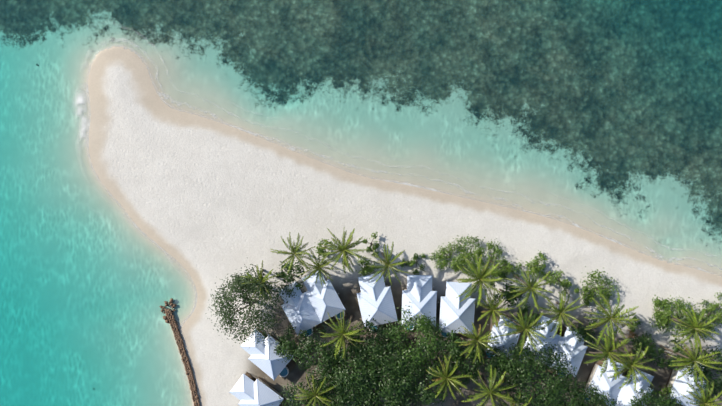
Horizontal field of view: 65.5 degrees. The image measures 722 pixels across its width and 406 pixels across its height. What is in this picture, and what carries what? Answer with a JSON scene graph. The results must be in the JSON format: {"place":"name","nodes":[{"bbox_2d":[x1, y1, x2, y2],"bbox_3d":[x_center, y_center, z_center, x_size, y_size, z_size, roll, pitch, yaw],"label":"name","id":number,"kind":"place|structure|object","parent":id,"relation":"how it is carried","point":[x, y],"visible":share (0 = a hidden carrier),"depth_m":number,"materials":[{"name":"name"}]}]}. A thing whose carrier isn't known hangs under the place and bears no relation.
{"place":"outdoors","nodes":[
{"label":"outdoors","id":0,"kind":"place"},
{"bbox_2d":[0,0,721,405],"bbox_3d":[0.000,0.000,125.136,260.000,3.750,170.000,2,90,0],"label":"sand ground","id":1,"kind":"structure","parent":0,"point":[210,202],"depth_m":124.88,"materials":[{"name":"beige sand"}]},
{"bbox_2d":[160,298,199,405],"bbox_3d":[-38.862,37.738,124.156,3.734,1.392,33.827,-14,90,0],"label":"groyne","id":2,"kind":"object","parent":1,"relation":"on","point":[170,316],"depth_m":123.77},
{"bbox_2d":[207,264,288,347],"bbox_3d":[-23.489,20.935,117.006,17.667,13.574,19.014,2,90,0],"label":"casuarina tree","id":3,"kind":"object","parent":1,"relation":"on","point":[228,301],"visible":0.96,"depth_m":115.01,"materials":[{"name":"green plant"}]},
{"bbox_2d":[231,268,271,304],"bbox_3d":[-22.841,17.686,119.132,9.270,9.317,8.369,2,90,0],"label":"shrub","id":4,"kind":"object","parent":1,"relation":"on","point":[249,288],"visible":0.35,"depth_m":116.46,"materials":[{"name":"green plant"}]},
{"bbox_2d":[229,372,289,405],"bbox_3d":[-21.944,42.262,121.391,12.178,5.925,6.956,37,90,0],"label":"villa","id":5,"kind":"object","parent":1,"relation":"on","point":[248,389],"visible":0.94,"depth_m":120.02,"materials":[{"name":"white metal"}]},
{"bbox_2d":[241,260,281,301],"bbox_3d":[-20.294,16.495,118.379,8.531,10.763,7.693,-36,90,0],"label":"palm","id":6,"kind":"object","parent":1,"relation":"on","point":[260,276],"visible":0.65,"depth_m":115.25,"materials":[{"name":"green plant"}]},
{"bbox_2d":[240,328,299,379],"bbox_3d":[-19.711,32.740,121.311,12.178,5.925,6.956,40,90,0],"label":"villa","id":7,"kind":"object","parent":1,"relation":"on","point":[263,357],"visible":0.88,"depth_m":119.89,"materials":[{"name":"white metal"}]},
{"bbox_2d":[273,260,305,298],"bbox_3d":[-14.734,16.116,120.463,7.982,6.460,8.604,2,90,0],"label":"shrub","id":8,"kind":"object","parent":1,"relation":"on","point":[286,277],"visible":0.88,"depth_m":118.78,"materials":[{"name":"green plant"}]},
{"bbox_2d":[273,323,310,362],"bbox_3d":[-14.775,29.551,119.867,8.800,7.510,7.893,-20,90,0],"label":"tree","id":9,"kind":"object","parent":1,"relation":"on","point":[282,346],"visible":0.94,"depth_m":118.26,"materials":[{"name":"green plant"}]},
{"bbox_2d":[271,232,314,273],"bbox_3d":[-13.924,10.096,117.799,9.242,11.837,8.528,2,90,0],"label":"palm","id":10,"kind":"object","parent":1,"relation":"on","point":[294,253],"visible":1,"depth_m":114.10,"materials":[{"name":"green plant"}]},
{"bbox_2d":[272,378,330,405],"bbox_3d":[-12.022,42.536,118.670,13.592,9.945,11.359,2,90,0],"label":"tree","id":11,"kind":"object","parent":1,"relation":"on","point":[306,402],"visible":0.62,"depth_m":117.13,"materials":[{"name":"green plant"}]},
{"bbox_2d":[278,271,346,337],"bbox_3d":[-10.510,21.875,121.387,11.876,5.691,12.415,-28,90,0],"label":"villa","id":12,"kind":"object","parent":1,"relation":"on","point":[311,307],"visible":0.83,"depth_m":119.83,"materials":[{"name":"white metal"}]},
{"bbox_2d":[294,374,336,405],"bbox_3d":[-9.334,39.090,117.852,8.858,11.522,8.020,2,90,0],"label":"palm","id":13,"kind":"object","parent":1,"relation":"on","point":[314,393],"visible":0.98,"depth_m":114.59,"materials":[{"name":"green plant"}]},
{"bbox_2d":[298,249,339,286],"bbox_3d":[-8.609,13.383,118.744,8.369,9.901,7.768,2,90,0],"label":"palm","id":14,"kind":"object","parent":1,"relation":"on","point":[319,269],"visible":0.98,"depth_m":115.81,"materials":[{"name":"green plant"}]},
{"bbox_2d":[290,325,348,382],"bbox_3d":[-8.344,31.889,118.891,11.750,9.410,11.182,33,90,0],"label":"tree","id":15,"kind":"object","parent":1,"relation":"on","point":[322,349],"visible":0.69,"depth_m":116.41,"materials":[{"name":"green plant"}]},
{"bbox_2d":[313,239,332,261],"bbox_3d":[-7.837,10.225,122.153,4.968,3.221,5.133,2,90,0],"label":"bush","id":16,"kind":"object","parent":1,"relation":"on","point":[321,250],"visible":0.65,"depth_m":121.23,"materials":[{"name":"green plant"}]},
{"bbox_2d":[305,362,351,405],"bbox_3d":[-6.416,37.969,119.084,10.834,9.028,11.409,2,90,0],"label":"tree","id":17,"kind":"object","parent":1,"relation":"on","point":[325,382],"visible":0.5,"depth_m":116.30,"materials":[{"name":"green plant"}]},
{"bbox_2d":[320,310,364,359],"bbox_3d":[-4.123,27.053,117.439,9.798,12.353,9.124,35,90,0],"label":"palm","id":18,"kind":"object","parent":1,"relation":"on","point":[342,335],"visible":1,"depth_m":114.16,"materials":[{"name":"green plant"}]},
{"bbox_2d":[317,227,368,272],"bbox_3d":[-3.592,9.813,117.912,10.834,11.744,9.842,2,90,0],"label":"palm","id":19,"kind":"object","parent":1,"relation":"on","point":[344,249],"visible":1,"depth_m":114.86,"materials":[{"name":"green plant"}]},
{"bbox_2d":[312,337,383,405],"bbox_3d":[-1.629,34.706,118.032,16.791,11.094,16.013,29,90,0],"label":"tree","id":20,"kind":"object","parent":1,"relation":"on","point":[357,376],"visible":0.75,"depth_m":115.09,"materials":[{"name":"green plant"}]},
{"bbox_2d":[312,366,384,405],"bbox_3d":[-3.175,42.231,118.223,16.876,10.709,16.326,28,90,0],"label":"tree","id":21,"kind":"object","parent":1,"relation":"on","point":[342,401],"visible":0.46,"depth_m":115.85,"materials":[{"name":"green plant"}]},
{"bbox_2d":[356,258,377,276],"bbox_3d":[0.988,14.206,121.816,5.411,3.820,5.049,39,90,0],"label":"bush","id":22,"kind":"object","parent":1,"relation":"on","point":[365,269],"visible":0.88,"depth_m":120.93,"materials":[{"name":"green plant"}]},
{"bbox_2d":[343,315,393,369],"bbox_3d":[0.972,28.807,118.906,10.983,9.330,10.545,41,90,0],"label":"tree","id":23,"kind":"object","parent":1,"relation":"on","point":[369,340],"visible":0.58,"depth_m":116.63,"materials":[{"name":"green plant"}]},
{"bbox_2d":[362,232,379,256],"bbox_3d":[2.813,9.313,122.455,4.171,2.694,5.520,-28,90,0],"label":"bush","id":24,"kind":"object","parent":1,"relation":"on","point":[375,247],"visible":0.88,"depth_m":121.89,"materials":[{"name":"green plant"}]},
{"bbox_2d":[357,272,397,332],"bbox_3d":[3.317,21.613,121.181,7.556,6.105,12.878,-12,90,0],"label":"villa","id":25,"kind":"object","parent":1,"relation":"on","point":[376,301],"visible":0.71,"depth_m":119.75,"materials":[{"name":"white metal"}]},
{"bbox_2d":[351,324,412,394],"bbox_3d":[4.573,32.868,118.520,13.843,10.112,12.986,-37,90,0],"label":"tree","id":26,"kind":"object","parent":1,"relation":"on","point":[389,356],"visible":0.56,"depth_m":115.75,"materials":[{"name":"green plant"}]},
{"bbox_2d":[351,356,421,405],"bbox_3d":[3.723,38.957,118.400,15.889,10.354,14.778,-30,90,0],"label":"tree","id":27,"kind":"object","parent":1,"relation":"on","point":[393,391],"visible":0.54,"depth_m":115.91,"materials":[{"name":"green plant"}]},
{"bbox_2d":[365,380,410,405],"bbox_3d":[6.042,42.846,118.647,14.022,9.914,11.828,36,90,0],"label":"tree","id":28,"kind":"object","parent":1,"relation":"on","point":[392,402],"visible":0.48,"depth_m":116.30,"materials":[{"name":"green plant"}]},
{"bbox_2d":[367,242,411,284],"bbox_3d":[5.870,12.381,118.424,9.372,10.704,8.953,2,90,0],"label":"palm","id":29,"kind":"object","parent":1,"relation":"on","point":[387,262],"visible":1,"depth_m":115.41,"materials":[{"name":"green plant"}]},
{"bbox_2d":[377,347,432,401],"bbox_3d":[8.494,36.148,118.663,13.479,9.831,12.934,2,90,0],"label":"tree","id":30,"kind":"object","parent":1,"relation":"on","point":[410,370],"visible":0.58,"depth_m":116.05,"materials":[{"name":"green plant"}]},
{"bbox_2d":[398,258,412,267],"bbox_3d":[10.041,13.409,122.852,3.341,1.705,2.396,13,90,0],"label":"bush","id":31,"kind":"object","parent":1,"relation":"on","point":[404,264],"visible":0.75,"depth_m":122.63,"materials":[{"name":"green plant"}]},
{"bbox_2d":[376,302,449,375],"bbox_3d":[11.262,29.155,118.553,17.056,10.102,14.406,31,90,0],"label":"tree","id":32,"kind":"object","parent":1,"relation":"on","point":[422,322],"visible":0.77,"depth_m":116.88,"materials":[{"name":"green plant"}]},
{"bbox_2d":[406,253,426,274],"bbox_3d":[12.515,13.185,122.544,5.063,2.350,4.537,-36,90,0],"label":"bush","id":33,"kind":"object","parent":1,"relation":"on","point":[416,258],"visible":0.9,"depth_m":122.62,"materials":[{"name":"green plant"}]},
{"bbox_2d":[401,275,436,331],"bbox_3d":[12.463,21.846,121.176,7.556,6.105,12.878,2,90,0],"label":"villa","id":34,"kind":"object","parent":1,"relation":"on","point":[419,294],"visible":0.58,"depth_m":119.73,"materials":[{"name":"white metal"}]},
{"bbox_2d":[404,358,455,405],"bbox_3d":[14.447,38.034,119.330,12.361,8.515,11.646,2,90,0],"label":"tree","id":35,"kind":"object","parent":1,"relation":"on","point":[427,398],"visible":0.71,"depth_m":116.88,"materials":[{"name":"green plant"}]},
{"bbox_2d":[427,241,468,273],"bbox_3d":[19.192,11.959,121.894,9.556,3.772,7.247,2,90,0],"label":"bush","id":36,"kind":"object","parent":1,"relation":"on","point":[444,252],"visible":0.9,"depth_m":121.58,"materials":[{"name":"green plant"}]},
{"bbox_2d":[424,355,472,400],"bbox_3d":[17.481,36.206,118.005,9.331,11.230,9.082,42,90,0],"label":"palm","id":37,"kind":"object","parent":1,"relation":"on","point":[445,376],"visible":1,"depth_m":114.58,"materials":[{"name":"green plant"}]},
{"bbox_2d":[435,328,466,364],"bbox_3d":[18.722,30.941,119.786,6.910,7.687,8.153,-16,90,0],"label":"bush","id":38,"kind":"object","parent":1,"relation":"on","point":[457,349],"visible":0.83,"depth_m":117.16,"materials":[{"name":"green plant"}]},
{"bbox_2d":[438,281,474,338],"bbox_3d":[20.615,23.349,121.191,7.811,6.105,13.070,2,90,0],"label":"villa","id":39,"kind":"object","parent":1,"relation":"on","point":[455,313],"visible":0.81,"depth_m":119.77,"materials":[{"name":"white metal"}]},
{"bbox_2d":[444,343,484,385],"bbox_3d":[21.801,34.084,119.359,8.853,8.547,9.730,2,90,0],"label":"tree","id":40,"kind":"object","parent":1,"relation":"on","point":[464,367],"visible":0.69,"depth_m":117.12,"materials":[{"name":"green plant"}]},
{"bbox_2d":[453,234,487,276],"bbox_3d":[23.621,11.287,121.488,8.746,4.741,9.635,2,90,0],"label":"bush","id":41,"kind":"object","parent":1,"relation":"on","point":[478,252],"visible":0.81,"depth_m":121.12,"materials":[{"name":"green plant"}]},
{"bbox_2d":[455,322,500,362],"bbox_3d":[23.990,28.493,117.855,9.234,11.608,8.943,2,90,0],"label":"palm","id":42,"kind":"object","parent":1,"relation":"on","point":[477,340],"visible":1,"depth_m":114.24,"materials":[{"name":"green plant"}]},
{"bbox_2d":[456,254,506,307],"bbox_3d":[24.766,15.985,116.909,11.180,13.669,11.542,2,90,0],"label":"palm","id":43,"kind":"object","parent":1,"relation":"on","point":[480,277],"visible":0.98,"depth_m":114.19,"materials":[{"name":"green plant"}]},
{"bbox_2d":[470,343,507,376],"bbox_3d":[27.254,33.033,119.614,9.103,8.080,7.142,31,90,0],"label":"tree","id":44,"kind":"object","parent":1,"relation":"on","point":[495,349],"visible":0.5,"depth_m":117.63,"materials":[{"name":"green plant"}]},
{"bbox_2d":[461,366,519,405],"bbox_3d":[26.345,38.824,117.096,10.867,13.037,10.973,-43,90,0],"label":"palm","id":45,"kind":"object","parent":1,"relation":"on","point":[489,390],"visible":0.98,"depth_m":113.82,"materials":[{"name":"green plant"}]},
{"bbox_2d":[474,291,514,329],"bbox_3d":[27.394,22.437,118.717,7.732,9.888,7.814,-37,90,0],"label":"palm","id":46,"kind":"object","parent":1,"relation":"on","point":[493,308],"visible":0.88,"depth_m":116.17,"materials":[{"name":"green plant"}]},
{"bbox_2d":[480,239,510,282],"bbox_3d":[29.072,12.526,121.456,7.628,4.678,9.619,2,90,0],"label":"bush","id":47,"kind":"object","parent":1,"relation":"on","point":[503,267],"visible":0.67,"depth_m":121.46,"materials":[{"name":"green plant"}]},
{"bbox_2d":[483,315,519,358],"bbox_3d":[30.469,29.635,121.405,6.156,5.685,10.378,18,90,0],"label":"villa","id":48,"kind":"object","parent":1,"relation":"on","point":[506,341],"visible":0.44,"depth_m":119.82,"materials":[{"name":"white metal"}]},
{"bbox_2d":[489,279,525,306],"bbox_3d":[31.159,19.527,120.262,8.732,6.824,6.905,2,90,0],"label":"bush","id":49,"kind":"object","parent":1,"relation":"on","point":[508,295],"visible":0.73,"depth_m":118.23,"materials":[{"name":"green plant"}]},
{"bbox_2d":[499,259,524,280],"bbox_3d":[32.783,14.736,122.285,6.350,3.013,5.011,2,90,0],"label":"bush","id":50,"kind":"object","parent":1,"relation":"on","point":[508,269],"visible":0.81,"depth_m":121.80,"materials":[{"name":"green plant"}]},
{"bbox_2d":[486,340,540,393],"bbox_3d":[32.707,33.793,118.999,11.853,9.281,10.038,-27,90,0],"label":"tree","id":51,"kind":"object","parent":1,"relation":"on","point":[511,365],"visible":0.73,"depth_m":116.73,"materials":[{"name":"green plant"}]},
{"bbox_2d":[495,390,531,405],"bbox_3d":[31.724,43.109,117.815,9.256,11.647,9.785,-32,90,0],"label":"palm","id":52,"kind":"object","parent":1,"relation":"on","point":[504,404],"visible":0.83,"depth_m":115.04,"materials":[{"name":"green plant"}]},
{"bbox_2d":[501,306,551,354],"bbox_3d":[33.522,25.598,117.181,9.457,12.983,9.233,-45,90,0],"label":"palm","id":53,"kind":"object","parent":1,"relation":"on","point":[522,327],"visible":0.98,"depth_m":113.90,"materials":[{"name":"green plant"}]},
{"bbox_2d":[515,302,540,325],"bbox_3d":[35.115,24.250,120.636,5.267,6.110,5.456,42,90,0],"label":"bush","id":54,"kind":"object","parent":1,"relation":"on","point":[525,308],"visible":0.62,"depth_m":118.97,"materials":[{"name":"green plant"}]},
{"bbox_2d":[505,266,553,310],"bbox_3d":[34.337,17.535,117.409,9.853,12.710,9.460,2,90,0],"label":"palm","id":55,"kind":"object","parent":1,"relation":"on","point":[529,285],"visible":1,"depth_m":114.43,"materials":[{"name":"green plant"}]},
{"bbox_2d":[485,336,584,405],"bbox_3d":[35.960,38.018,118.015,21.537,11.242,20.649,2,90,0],"label":"tree","id":56,"kind":"object","parent":1,"relation":"on","point":[553,385],"visible":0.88,"depth_m":115.83,"materials":[{"name":"green plant"}]},
{"bbox_2d":[525,250,547,277],"bbox_3d":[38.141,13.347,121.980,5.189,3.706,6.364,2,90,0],"label":"bush","id":57,"kind":"object","parent":1,"relation":"on","point":[536,267],"visible":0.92,"depth_m":121.32,"materials":[{"name":"green plant"}]},
{"bbox_2d":[516,315,586,379],"bbox_3d":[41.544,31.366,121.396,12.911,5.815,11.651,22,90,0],"label":"building roof","id":58,"kind":"structure","parent":1,"relation":"on","point":[568,339],"depth_m":119.85,"materials":[{"name":"white metal"}]},
{"bbox_2d":[542,267,573,294],"bbox_3d":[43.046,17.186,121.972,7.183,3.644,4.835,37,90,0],"label":"bush","id":59,"kind":"object","parent":1,"relation":"on","point":[566,285],"visible":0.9,"depth_m":121.27,"materials":[{"name":"green plant"}]},
{"bbox_2d":[534,292,584,337],"bbox_3d":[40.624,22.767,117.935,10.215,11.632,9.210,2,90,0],"label":"palm","id":60,"kind":"object","parent":1,"relation":"on","point":[560,314],"visible":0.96,"depth_m":114.65,"materials":[{"name":"green plant"}]},
{"bbox_2d":[524,368,598,405],"bbox_3d":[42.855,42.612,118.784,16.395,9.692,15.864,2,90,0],"label":"tree","id":61,"kind":"object","parent":1,"relation":"on","point":[572,394],"visible":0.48,"depth_m":117.22,"materials":[{"name":"green plant"}]},
{"bbox_2d":[569,319,598,345],"bbox_3d":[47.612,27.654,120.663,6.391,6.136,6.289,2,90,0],"label":"bush","id":62,"kind":"object","parent":1,"relation":"on","point":[583,333],"visible":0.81,"depth_m":118.81,"materials":[{"name":"green plant"}]},
{"bbox_2d":[574,287,595,305],"bbox_3d":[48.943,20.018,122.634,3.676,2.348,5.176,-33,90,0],"label":"bush","id":63,"kind":"object","parent":1,"relation":"on","point":[577,290],"visible":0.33,"depth_m":122.17,"materials":[{"name":"green plant"}]},
{"bbox_2d":[565,382,617,405],"bbox_3d":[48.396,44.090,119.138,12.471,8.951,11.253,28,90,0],"label":"tree","id":64,"kind":"object","parent":1,"relation":"on","point":[593,399],"visible":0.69,"depth_m":117.79,"materials":[{"name":"green plant"}]},
{"bbox_2d":[579,266,619,310],"bbox_3d":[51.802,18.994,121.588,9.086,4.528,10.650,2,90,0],"label":"bush","id":65,"kind":"object","parent":1,"relation":"on","point":[605,292],"visible":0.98,"depth_m":121.24,"materials":[{"name":"green plant"}]},
{"bbox_2d":[584,326,635,379],"bbox_3d":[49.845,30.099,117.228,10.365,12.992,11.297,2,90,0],"label":"palm","id":66,"kind":"object","parent":1,"relation":"on","point":[609,352],"visible":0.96,"depth_m":113.73,"materials":[{"name":"green plant"}]},
{"bbox_2d":[583,291,638,349],"bbox_3d":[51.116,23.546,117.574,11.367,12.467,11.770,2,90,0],"label":"palm","id":67,"kind":"object","parent":1,"relation":"on","point":[608,317],"visible":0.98,"depth_m":114.24,"materials":[{"name":"green plant"}]},
{"bbox_2d":[579,356,653,405],"bbox_3d":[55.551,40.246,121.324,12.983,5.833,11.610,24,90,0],"label":"building roof","id":68,"kind":"structure","parent":1,"relation":"on","point":[626,393],"depth_m":119.81,"materials":[{"name":"white metal"}]},
{"bbox_2d":[608,343,655,389],"bbox_3d":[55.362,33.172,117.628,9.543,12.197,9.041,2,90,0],"label":"palm","id":69,"kind":"object","parent":1,"relation":"on","point":[631,363],"visible":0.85,"depth_m":114.07,"materials":[{"name":"green plant"}]},
{"bbox_2d":[628,315,641,331],"bbox_3d":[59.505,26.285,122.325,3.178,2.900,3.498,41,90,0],"label":"bush","id":70,"kind":"object","parent":1,"relation":"on","point":[635,323],"visible":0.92,"depth_m":121.85,"materials":[{"name":"green plant"}]},
{"bbox_2d":[628,334,658,365],"bbox_3d":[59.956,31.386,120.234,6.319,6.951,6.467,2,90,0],"label":"bush","id":71,"kind":"object","parent":1,"relation":"on","point":[650,350],"visible":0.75,"depth_m":118.58,"materials":[{"name":"green plant"}]},
{"bbox_2d":[633,331,658,355],"bbox_3d":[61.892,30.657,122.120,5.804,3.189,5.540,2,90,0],"label":"bush","id":72,"kind":"object","parent":1,"relation":"on","point":[653,344],"visible":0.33,"depth_m":121.96,"materials":[{"name":"green plant"}]},
{"bbox_2d":[624,386,683,405],"bbox_3d":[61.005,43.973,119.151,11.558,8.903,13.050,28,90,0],"label":"tree","id":73,"kind":"object","parent":1,"relation":"on","point":[660,403],"visible":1,"depth_m":117.72,"materials":[{"name":"green plant"}]},
{"bbox_2d":[652,295,671,327],"bbox_3d":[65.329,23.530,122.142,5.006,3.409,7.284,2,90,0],"label":"bush","id":74,"kind":"object","parent":1,"relation":"on","point":[658,303],"visible":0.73,"depth_m":121.57,"materials":[{"name":"green plant"}]},
{"bbox_2d":[649,384,679,405],"bbox_3d":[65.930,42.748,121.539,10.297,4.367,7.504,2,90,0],"label":"bush","id":75,"kind":"object","parent":1,"relation":"on","point":[664,393],"visible":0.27,"depth_m":120.80,"materials":[{"name":"green plant"}]},
{"bbox_2d":[654,343,685,371],"bbox_3d":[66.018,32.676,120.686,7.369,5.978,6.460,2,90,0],"label":"bush","id":76,"kind":"object","parent":1,"relation":"on","point":[660,363],"visible":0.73,"depth_m":118.95,"materials":[{"name":"green plant"}]},
{"bbox_2d":[649,295,704,349],"bbox_3d":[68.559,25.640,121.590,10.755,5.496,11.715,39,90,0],"label":"bush","id":77,"kind":"object","parent":1,"relation":"on","point":[677,308],"visible":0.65,"depth_m":121.19,"materials":[{"name":"green plant"}]},
{"bbox_2d":[661,357,705,405],"bbox_3d":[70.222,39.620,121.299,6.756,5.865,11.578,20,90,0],"label":"villa","id":78,"kind":"object","parent":1,"relation":"on","point":[680,385],"visible":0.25,"depth_m":119.81,"materials":[{"name":"white metal"}]},
{"bbox_2d":[659,335,721,385],"bbox_3d":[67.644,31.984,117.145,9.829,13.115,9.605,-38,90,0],"label":"palm","id":79,"kind":"object","parent":1,"relation":"on","point":[695,361],"visible":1,"depth_m":113.89,"materials":[{"name":"green plant"}]},
{"bbox_2d":[662,307,719,352],"bbox_3d":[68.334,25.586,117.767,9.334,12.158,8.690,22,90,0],"label":"palm","id":80,"kind":"object","parent":1,"relation":"on","point":[695,326],"visible":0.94,"depth_m":115.03,"materials":[{"name":"green plant"}]},
{"bbox_2d":[676,343,721,399],"bbox_3d":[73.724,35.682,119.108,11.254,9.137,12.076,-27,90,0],"label":"tree","id":81,"kind":"object","parent":1,"relation":"on","point":[709,375],"visible":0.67,"depth_m":117.17,"materials":[{"name":"green plant"}]},
{"bbox_2d":[680,381,721,405],"bbox_3d":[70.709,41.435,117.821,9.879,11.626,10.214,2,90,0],"label":"palm","id":82,"kind":"object","parent":1,"relation":"on","point":[706,402],"visible":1,"depth_m":114.71,"materials":[{"name":"green plant"}]},
{"bbox_2d":[684,301,721,340],"bbox_3d":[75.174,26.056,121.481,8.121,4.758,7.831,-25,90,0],"label":"bush","id":83,"kind":"object","parent":1,"relation":"on","point":[715,320],"visible":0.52,"depth_m":121.56,"materials":[{"name":"green plant"}]},
{"bbox_2d":[700,290,721,320],"bbox_3d":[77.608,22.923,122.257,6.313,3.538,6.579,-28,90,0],"label":"bush","id":84,"kind":"object","parent":1,"relation":"on","point":[719,313],"visible":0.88,"depth_m":121.98,"materials":[{"name":"green plant"}]},
{"bbox_2d":[0,0,721,405],"bbox_3d":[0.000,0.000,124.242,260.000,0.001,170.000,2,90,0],"label":"sea water","id":85,"kind":"structure","parent":0,"point":[84,122],"depth_m":124.24,"materials":[{"name":"teal liquid"}]},
{"bbox_2d":[624,325,637,340],"bbox_3d":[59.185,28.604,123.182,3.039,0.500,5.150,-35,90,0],"label":"bush","id":86,"kind":"object","parent":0,"point":[633,334],"visible":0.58,"depth_m":123.10,"materials":[{"name":"green plant"}]}
]}

